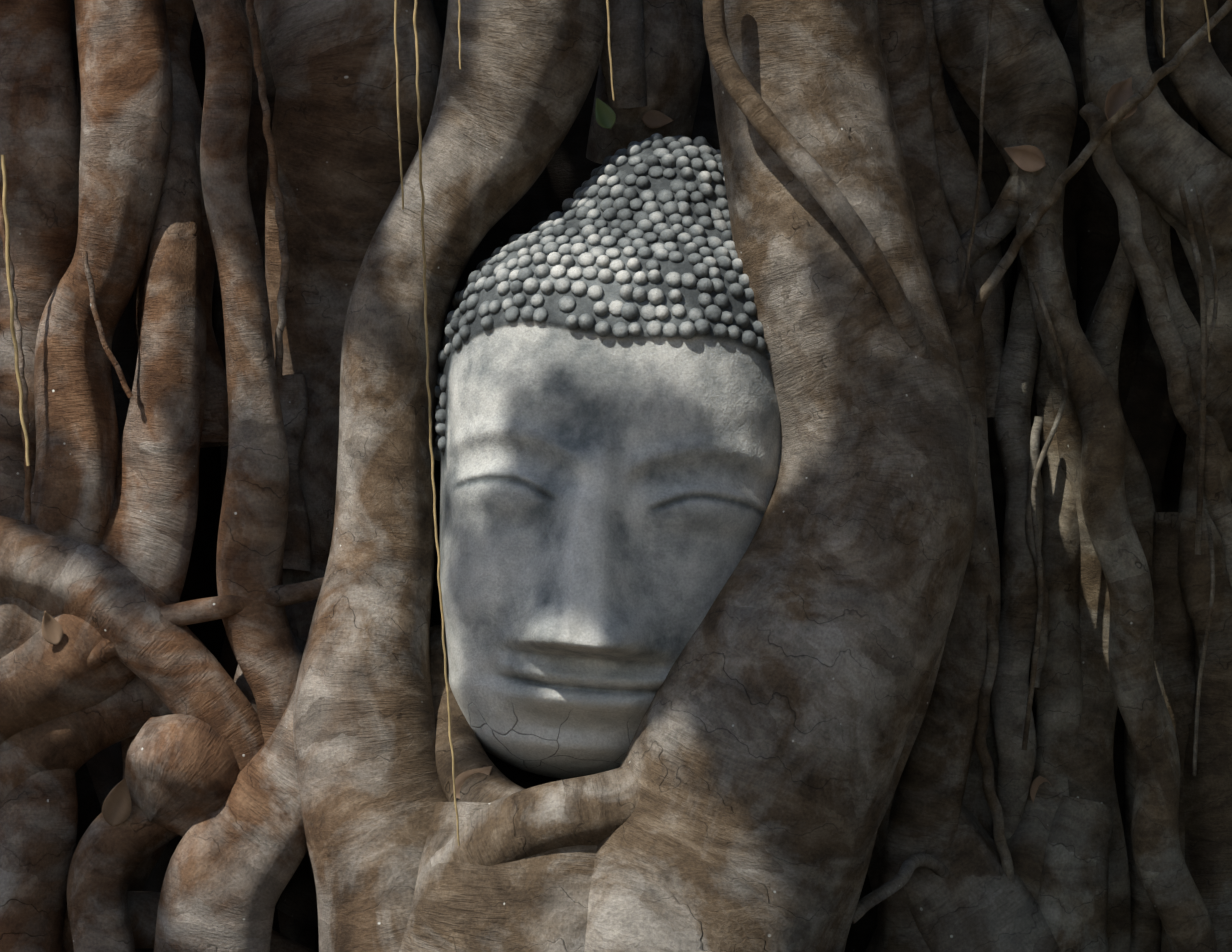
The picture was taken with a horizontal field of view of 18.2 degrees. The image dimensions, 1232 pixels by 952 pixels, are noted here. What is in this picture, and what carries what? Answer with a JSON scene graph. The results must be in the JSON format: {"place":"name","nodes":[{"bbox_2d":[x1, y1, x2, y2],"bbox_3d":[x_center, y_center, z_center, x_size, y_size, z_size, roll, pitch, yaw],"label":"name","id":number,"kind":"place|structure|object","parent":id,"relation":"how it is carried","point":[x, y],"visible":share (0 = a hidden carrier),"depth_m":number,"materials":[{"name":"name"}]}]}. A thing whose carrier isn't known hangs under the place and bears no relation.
{"place":"outdoors","nodes":[
{"label":"outdoors","id":0,"kind":"place"},
{"label":"ground","id":1,"kind":"structure","parent":0,"visible":0},
{"bbox_2d":[0,0,706,951],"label":"roots","id":2,"kind":"object","parent":1,"relation":"on","point":[128,180],"visible":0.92,"depth_m":3.96,"materials":[{"name":"brown plant"}]},
{"bbox_2d":[42,611,62,644],"bbox_3d":[-0.574,0.154,3.908,0.021,0.038,0.005,-21,10,-15],"label":"fallen leaf","id":3,"kind":"object","parent":2,"relation":"attached to","point":[52,631],"visible":0.96,"depth_m":3.91,"materials":[{"name":"brown plant"}]},
{"bbox_2d":[102,778,131,825],"bbox_3d":[-0.505,0.330,3.903,0.030,0.054,0.008,13,12,-19],"label":"fallen leaf","id":4,"kind":"object","parent":2,"relation":"attached to","point":[117,807],"visible":0.98,"depth_m":3.90,"materials":[{"name":"brown plant"}]},
{"bbox_2d":[641,110,673,127],"bbox_3d":[0.044,-0.373,4.029,0.034,0.020,0.005,5,0,7],"label":"fallen leaf","id":5,"kind":"object","parent":2,"relation":"attached to","point":[653,119],"visible":1,"depth_m":4.03,"materials":[{"name":"brown plant"}]},
{"bbox_2d":[154,0,977,951],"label":"roots","id":6,"kind":"object","parent":1,"relation":"on","point":[734,800],"visible":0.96,"depth_m":3.80,"materials":[{"name":"brown plant"}]},
{"bbox_2d":[453,766,492,799],"bbox_3d":[-0.142,0.304,3.829,0.050,0.028,0.008,-39,-9,-8],"label":"fallen leaf","id":7,"kind":"object","parent":6,"relation":"on","point":[461,778],"visible":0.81,"depth_m":3.83,"materials":[{"name":"brown plant"}]},
{"bbox_2d":[595,97,615,128],"bbox_3d":[-0.013,-0.370,3.930,0.020,0.036,0.008,-25,11,-1],"label":"green leaf","id":8,"kind":"object","parent":6,"relation":"attached to","point":[605,115],"visible":1,"depth_m":3.93,"materials":[{"name":"green plant"}]},
{"bbox_2d":[1,0,1210,845],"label":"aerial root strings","id":9,"kind":"object","parent":6,"relation":"attached to","point":[424,303],"visible":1,"depth_m":3.67,"materials":[{"name":"plant"}]},
{"bbox_2d":[433,133,780,778],"bbox_3d":[0.003,-0.023,3.913,0.401,0.674,0.367,5,-2,5],"label":"buddha head","id":10,"kind":"object","parent":6,"relation":"in","point":[607,450],"visible":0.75,"depth_m":3.80},
{"bbox_2d":[66,0,1078,951],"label":"dark background","id":11,"kind":"structure","parent":1,"relation":"on","point":[566,172],"depth_m":4.24,"materials":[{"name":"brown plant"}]},
{"bbox_2d":[71,0,1231,951],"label":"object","id":12,"kind":"object","parent":1,"relation":"on","point":[1091,243],"visible":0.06,"depth_m":4.12,"materials":[{"name":"brown plant"}]},
{"bbox_2d":[703,0,1231,951],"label":"roots","id":13,"kind":"object","parent":1,"relation":"on","point":[1095,596],"visible":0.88,"depth_m":3.98,"materials":[{"name":"brown plant"}]},
{"bbox_2d":[1004,145,1045,171],"bbox_3d":[0.422,-0.330,3.980,0.047,0.027,0.011,24,3,8],"label":"fallen leaf","id":14,"kind":"object","parent":13,"relation":"on","point":[1028,158],"visible":0.98,"depth_m":3.98,"materials":[{"name":"brown plant"}]},
{"bbox_2d":[1030,776,1050,802],"bbox_3d":[0.443,0.334,4.017,0.025,0.044,0.007,-6,-1,-12],"label":"fallen leaf","id":15,"kind":"object","parent":13,"relation":"on","point":[1037,782],"visible":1,"depth_m":4.02,"materials":[{"name":"brown plant"}]},
{"bbox_2d":[1105,77,1136,120],"bbox_3d":[0.518,-0.388,3.946,0.036,0.063,0.021,36,-27,-9],"label":"dry leaf","id":16,"kind":"object","parent":13,"relation":"on","point":[1119,94],"visible":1,"depth_m":3.95,"materials":[{"name":"brown plant"}]}
]}

